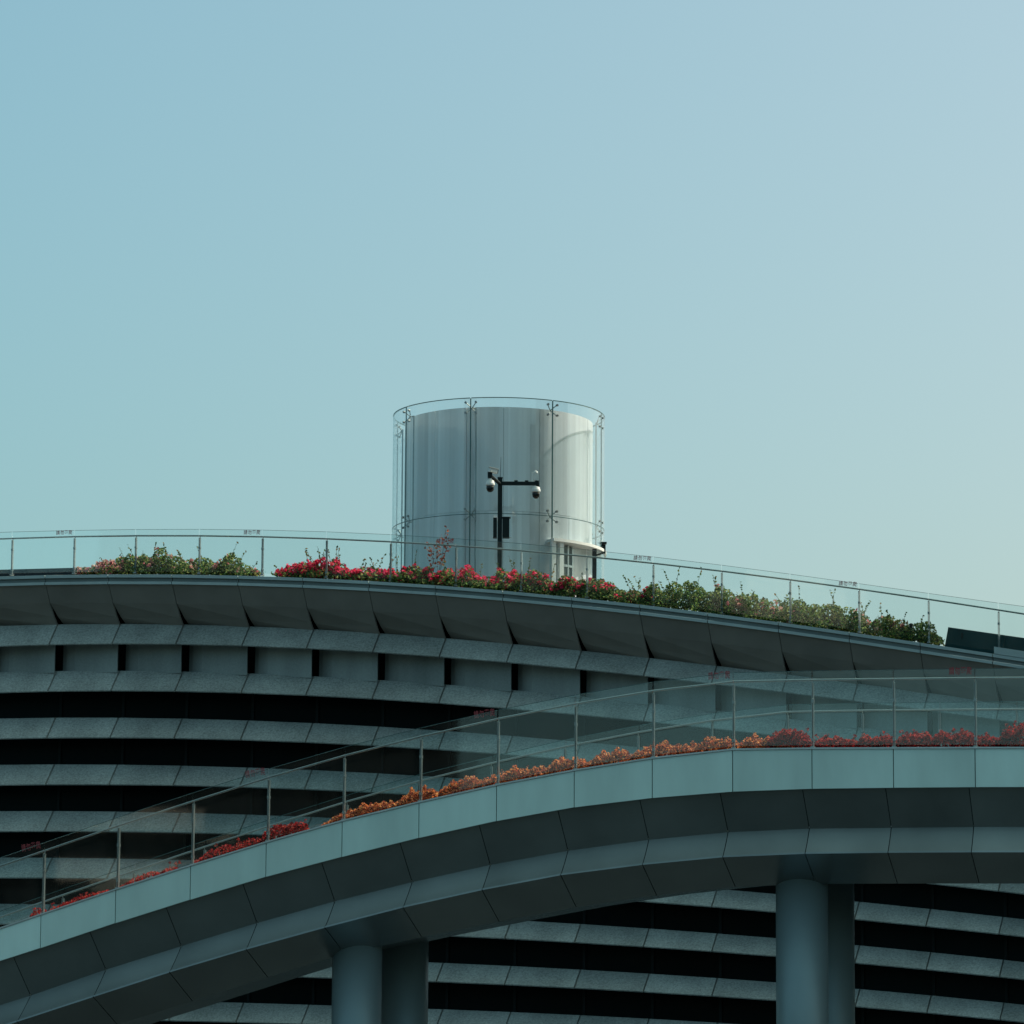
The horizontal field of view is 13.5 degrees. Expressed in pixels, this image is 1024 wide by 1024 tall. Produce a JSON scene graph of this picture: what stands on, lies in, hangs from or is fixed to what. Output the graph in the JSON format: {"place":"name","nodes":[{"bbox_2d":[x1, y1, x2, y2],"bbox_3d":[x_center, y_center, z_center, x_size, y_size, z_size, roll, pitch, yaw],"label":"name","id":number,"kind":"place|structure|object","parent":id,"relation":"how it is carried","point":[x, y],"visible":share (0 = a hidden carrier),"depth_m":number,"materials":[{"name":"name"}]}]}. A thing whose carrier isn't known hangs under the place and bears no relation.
{"place":"outdoors","nodes":[
{"label":"outdoors","id":0,"kind":"place"},
{"bbox_2d":[0,574,1023,1023],"bbox_3d":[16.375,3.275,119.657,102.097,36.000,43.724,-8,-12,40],"label":"curved building","id":1,"kind":"structure","parent":0,"point":[124,694],"depth_m":122.52,"materials":[{"name":"grey concrete"}]},
{"bbox_2d":[0,568,82,575],"bbox_3d":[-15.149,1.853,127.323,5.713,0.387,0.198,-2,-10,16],"label":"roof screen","id":2,"kind":"object","parent":1,"relation":"on","point":[45,571],"visible":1,"depth_m":126.92,"materials":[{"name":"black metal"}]},
{"bbox_2d":[73,554,125,577],"bbox_3d":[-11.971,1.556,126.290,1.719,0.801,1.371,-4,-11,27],"label":"bougainvillea bush","id":3,"kind":"object","parent":1,"relation":"on","point":[99,567],"visible":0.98,"depth_m":126.07,"materials":[{"name":"green plant"}]},
{"bbox_2d":[112,542,195,574],"bbox_3d":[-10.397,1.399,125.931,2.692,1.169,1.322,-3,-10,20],"label":"bougainvillea bush","id":4,"kind":"object","parent":1,"relation":"on","point":[146,564],"visible":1,"depth_m":125.77,"materials":[{"name":"green plant"}]},
{"bbox_2d":[152,1021,258,1023],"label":"ribbon window","id":5,"kind":"structure","parent":1,"relation":"in","point":[160,1022],"depth_m":124.03,"materials":[{"name":"black glass"}]},
{"bbox_2d":[0,785,429,817],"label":"ribbon window","id":6,"kind":"structure","parent":1,"relation":"in","point":[104,798],"depth_m":125.25,"materials":[{"name":"black glass"}]},
{"bbox_2d":[172,542,263,575],"bbox_3d":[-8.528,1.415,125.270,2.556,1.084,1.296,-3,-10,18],"label":"bougainvillea bush","id":7,"kind":"object","parent":1,"relation":"on","point":[228,566],"visible":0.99,"depth_m":125.04,"materials":[{"name":"green plant"}]},
{"bbox_2d":[271,548,333,578],"bbox_3d":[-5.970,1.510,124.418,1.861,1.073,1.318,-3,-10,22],"label":"bougainvillea bush","id":8,"kind":"object","parent":1,"relation":"on","point":[310,569],"visible":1,"depth_m":124.02,"materials":[{"name":"red plant"}]},
{"bbox_2d":[316,546,396,581],"bbox_3d":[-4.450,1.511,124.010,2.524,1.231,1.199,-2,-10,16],"label":"bougainvillea bush","id":9,"kind":"object","parent":1,"relation":"on","point":[335,569],"visible":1,"depth_m":123.73,"materials":[{"name":"red plant"}]},
{"bbox_2d":[0,691,827,748],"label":"ribbon window","id":10,"kind":"structure","parent":1,"relation":"in","point":[93,704],"depth_m":124.24,"materials":[{"name":"black glass"}]},
{"bbox_2d":[381,525,462,586],"bbox_3d":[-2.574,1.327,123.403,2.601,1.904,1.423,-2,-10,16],"label":"bougainvillea bush","id":11,"kind":"object","parent":1,"relation":"on","point":[413,575],"visible":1,"depth_m":123.08,"materials":[{"name":"red plant"}]},
{"bbox_2d":[0,738,973,825],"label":"ribbon window","id":12,"kind":"structure","parent":1,"relation":"in","point":[81,751],"depth_m":124.82,"materials":[{"name":"black glass"}]},
{"bbox_2d":[453,558,528,591],"bbox_3d":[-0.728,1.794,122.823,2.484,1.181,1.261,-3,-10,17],"label":"bougainvillea bush","id":13,"kind":"object","parent":1,"relation":"on","point":[478,581],"visible":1,"depth_m":122.58,"materials":[{"name":"red plant"}]},
{"bbox_2d":[392,397,606,606],"bbox_3d":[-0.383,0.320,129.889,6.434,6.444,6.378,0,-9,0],"label":"glass lift tower","id":14,"kind":"structure","parent":1,"relation":"on","point":[452,456],"depth_m":127.66,"materials":[{"name":"white"}]},
{"bbox_2d":[564,546,570,577],"bbox_3d":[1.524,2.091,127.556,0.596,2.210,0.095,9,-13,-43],"label":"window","id":15,"kind":"structure","parent":14,"relation":"in","point":[565,549],"depth_m":127.69,"materials":[{"name":"grey glass"}]},
{"bbox_2d":[0,529,1023,649],"bbox_3d":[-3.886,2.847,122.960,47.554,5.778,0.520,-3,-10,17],"label":"glass railing","id":16,"kind":"object","parent":1,"relation":"on","point":[326,564],"visible":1,"depth_m":122.38,"materials":[{"name":"silver metal"}]},
{"bbox_2d":[0,832,1023,918],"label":"ribbon window","id":17,"kind":"structure","parent":1,"relation":"in","point":[134,845],"depth_m":124.79,"materials":[{"name":"black glass"}]},
{"bbox_2d":[0,878,1023,961],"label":"ribbon window","id":18,"kind":"structure","parent":1,"relation":"in","point":[12,890],"depth_m":119.95,"materials":[{"name":"black glass"}]},
{"bbox_2d":[0,925,1023,1004],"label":"ribbon window","id":19,"kind":"structure","parent":1,"relation":"in","point":[458,950],"depth_m":120.07,"materials":[{"name":"black glass"}]},
{"bbox_2d":[486,464,540,577],"bbox_3d":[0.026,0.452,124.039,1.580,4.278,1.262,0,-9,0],"label":"camera mast","id":20,"kind":"object","parent":1,"relation":"on","point":[504,527],"visible":0.98,"depth_m":124.41,"materials":[{"name":"black metal"}]},
{"bbox_2d":[510,558,590,598],"bbox_3d":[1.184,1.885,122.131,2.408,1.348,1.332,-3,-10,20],"label":"bougainvillea bush","id":21,"kind":"object","parent":1,"relation":"on","point":[565,586],"visible":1,"depth_m":121.88,"materials":[{"name":"red plant"}]},
{"bbox_2d":[592,549,596,582],"bbox_3d":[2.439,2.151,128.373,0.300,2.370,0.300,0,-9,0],"label":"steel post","id":22,"kind":"object","parent":1,"relation":"on","point":[594,567],"visible":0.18,"depth_m":128.40,"materials":[{"name":"grey metal"}]},
{"bbox_2d":[577,575,652,605],"bbox_3d":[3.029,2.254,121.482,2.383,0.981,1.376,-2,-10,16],"label":"bougainvillea bush","id":23,"kind":"object","parent":1,"relation":"on","point":[606,591],"visible":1,"depth_m":121.25,"materials":[{"name":"green plant"}]},
{"bbox_2d":[222,978,1023,1023],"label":"ribbon window","id":24,"kind":"structure","parent":1,"relation":"in","point":[302,991],"depth_m":120.65,"materials":[{"name":"black glass"}]},
{"bbox_2d":[639,567,729,614],"bbox_3d":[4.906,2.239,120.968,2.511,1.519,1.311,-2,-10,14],"label":"leafy shrub","id":25,"kind":"object","parent":1,"relation":"on","point":[696,598],"visible":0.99,"depth_m":120.82,"materials":[{"name":"green plant"}]},
{"bbox_2d":[710,583,795,623],"bbox_3d":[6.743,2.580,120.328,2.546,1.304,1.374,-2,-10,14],"label":"leafy shrub","id":26,"kind":"object","parent":1,"relation":"on","point":[742,605],"visible":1,"depth_m":120.09,"materials":[{"name":"green plant"}]},
{"bbox_2d":[783,585,867,633],"bbox_3d":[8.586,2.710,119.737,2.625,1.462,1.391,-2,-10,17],"label":"leafy shrub","id":27,"kind":"object","parent":1,"relation":"on","point":[805,615],"visible":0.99,"depth_m":119.55,"materials":[{"name":"green plant"}]},
{"bbox_2d":[848,600,911,639],"bbox_3d":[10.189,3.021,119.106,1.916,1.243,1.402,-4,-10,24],"label":"leafy shrub","id":28,"kind":"object","parent":1,"relation":"on","point":[883,625],"visible":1,"depth_m":118.96,"materials":[{"name":"green plant"}]},
{"bbox_2d":[894,615,944,645],"bbox_3d":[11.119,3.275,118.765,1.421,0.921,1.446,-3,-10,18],"label":"leafy shrub","id":29,"kind":"object","parent":1,"relation":"on","point":[921,633],"visible":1,"depth_m":118.44,"materials":[{"name":"green plant"}]},
{"bbox_2d":[945,627,1023,653],"bbox_3d":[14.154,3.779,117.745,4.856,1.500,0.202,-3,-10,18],"label":"roof screen","id":30,"kind":"object","parent":1,"relation":"on","point":[978,641],"visible":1,"depth_m":118.22,"materials":[{"name":"black metal"}]},
{"bbox_2d":[0,0,1023,665],"label":"sky","id":31,"kind":"structure","parent":0,"point":[777,246],"materials":[{"name":"blue"}]},
{"label":"ground","id":32,"kind":"structure","parent":0,"visible":0},
{"bbox_2d":[331,946,381,1023],"bbox_3d":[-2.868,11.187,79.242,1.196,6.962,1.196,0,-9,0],"label":"support column","id":33,"kind":"structure","parent":32,"relation":"on","point":[356,984],"depth_m":79.28,"materials":[{"name":"concrete"}]},
{"bbox_2d":[0,747,1023,1023],"bbox_3d":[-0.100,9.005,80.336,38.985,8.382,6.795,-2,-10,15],"label":"elevated walkway","id":34,"kind":"structure","parent":33,"relation":"on","point":[218,929],"depth_m":77.93,"materials":[{"name":"grey concrete"}]},
{"bbox_2d":[29,907,46,916],"bbox_3d":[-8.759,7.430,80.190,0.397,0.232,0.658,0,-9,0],"label":"red shrub","id":35,"kind":"object","parent":34,"relation":"on","point":[34,913],"visible":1,"depth_m":80.13,"materials":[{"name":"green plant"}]},
{"bbox_2d":[51,889,108,909],"bbox_3d":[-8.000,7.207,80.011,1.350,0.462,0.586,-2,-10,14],"label":"red shrub","id":36,"kind":"object","parent":34,"relation":"on","point":[81,897],"visible":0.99,"depth_m":79.92,"materials":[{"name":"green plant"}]},
{"bbox_2d":[120,860,181,886],"bbox_3d":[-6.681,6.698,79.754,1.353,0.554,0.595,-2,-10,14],"label":"red shrub","id":37,"kind":"object","parent":34,"relation":"on","point":[146,875],"visible":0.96,"depth_m":79.64,"materials":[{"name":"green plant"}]},
{"bbox_2d":[194,837,261,862],"bbox_3d":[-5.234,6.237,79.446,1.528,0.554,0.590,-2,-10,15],"label":"red shrub","id":38,"kind":"object","parent":34,"relation":"on","point":[241,845],"visible":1,"depth_m":79.36,"materials":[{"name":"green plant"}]},
{"bbox_2d":[260,819,309,842],"bbox_3d":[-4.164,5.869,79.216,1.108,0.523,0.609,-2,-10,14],"label":"red shrub","id":39,"kind":"object","parent":34,"relation":"on","point":[289,829],"visible":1,"depth_m":79.08,"materials":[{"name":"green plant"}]},
{"bbox_2d":[0,667,1023,913],"bbox_3d":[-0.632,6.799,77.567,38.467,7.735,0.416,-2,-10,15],"label":"glass railing","id":40,"kind":"object","parent":34,"relation":"on","point":[726,673],"visible":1,"depth_m":78.05,"materials":[{"name":"clear glass"}]},
{"bbox_2d":[0,701,1023,917],"bbox_3d":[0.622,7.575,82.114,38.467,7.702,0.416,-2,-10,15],"label":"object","id":41,"kind":"object","parent":34,"relation":"on","point":[638,748],"visible":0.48,"depth_m":82.74,"materials":[{"name":"clear glass"}]},
{"bbox_2d":[321,732,800,825],"bbox_3d":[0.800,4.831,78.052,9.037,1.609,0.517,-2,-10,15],"label":"orange flowers","id":42,"kind":"object","parent":34,"relation":"on","point":[623,755],"visible":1,"depth_m":77.96,"materials":[{"name":"orange plant"}]},
{"bbox_2d":[765,728,814,747],"bbox_3d":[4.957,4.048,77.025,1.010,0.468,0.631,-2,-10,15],"label":"red shrub","id":43,"kind":"object","parent":34,"relation":"on","point":[794,737],"visible":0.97,"depth_m":76.84,"materials":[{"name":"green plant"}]},
{"bbox_2d":[814,734,858,746],"bbox_3d":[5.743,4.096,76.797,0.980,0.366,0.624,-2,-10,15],"label":"red shrub","id":44,"kind":"object","parent":34,"relation":"on","point":[826,741],"visible":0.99,"depth_m":76.61,"materials":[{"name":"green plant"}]},
{"bbox_2d":[857,731,897,746],"bbox_3d":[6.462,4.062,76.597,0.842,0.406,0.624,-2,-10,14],"label":"red shrub","id":45,"kind":"object","parent":34,"relation":"on","point":[867,740],"visible":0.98,"depth_m":76.41,"materials":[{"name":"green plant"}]},
{"bbox_2d":[897,729,934,746],"bbox_3d":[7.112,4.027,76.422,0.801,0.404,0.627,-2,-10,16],"label":"red shrub","id":46,"kind":"object","parent":34,"relation":"on","point":[914,739],"visible":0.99,"depth_m":76.23,"materials":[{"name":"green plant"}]},
{"bbox_2d":[930,728,974,746],"bbox_3d":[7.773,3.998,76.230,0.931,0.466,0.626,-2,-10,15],"label":"red shrub","id":47,"kind":"object","parent":34,"relation":"on","point":[943,737],"visible":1,"depth_m":76.05,"materials":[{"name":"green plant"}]},
{"bbox_2d":[973,732,1006,746],"bbox_3d":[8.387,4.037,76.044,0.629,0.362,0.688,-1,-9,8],"label":"red shrub","id":48,"kind":"object","parent":34,"relation":"on","point":[987,740],"visible":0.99,"depth_m":75.86,"materials":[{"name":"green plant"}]},
{"bbox_2d":[997,720,1023,746],"bbox_3d":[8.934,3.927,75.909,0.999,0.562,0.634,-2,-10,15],"label":"red shrub","id":49,"kind":"object","parent":34,"relation":"on","point":[1014,734],"visible":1,"depth_m":75.77,"materials":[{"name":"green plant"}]},
{"bbox_2d":[381,941,428,1023],"bbox_3d":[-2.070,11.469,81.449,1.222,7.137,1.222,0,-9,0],"label":"support column","id":50,"kind":"structure","parent":32,"relation":"on","point":[405,984],"depth_m":81.47,"materials":[{"name":"concrete"}]},
{"bbox_2d":[776,878,828,1023],"bbox_3d":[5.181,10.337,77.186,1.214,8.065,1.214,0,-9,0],"label":"support column","id":51,"kind":"structure","parent":32,"relation":"on","point":[802,996],"depth_m":77.22,"materials":[{"name":"concrete"}]},
{"bbox_2d":[828,884,854,1023],"bbox_3d":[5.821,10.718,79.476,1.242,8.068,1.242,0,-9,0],"label":"support column","id":52,"kind":"structure","parent":32,"relation":"on","point":[841,965],"depth_m":79.50,"materials":[{"name":"concrete"}]}
]}

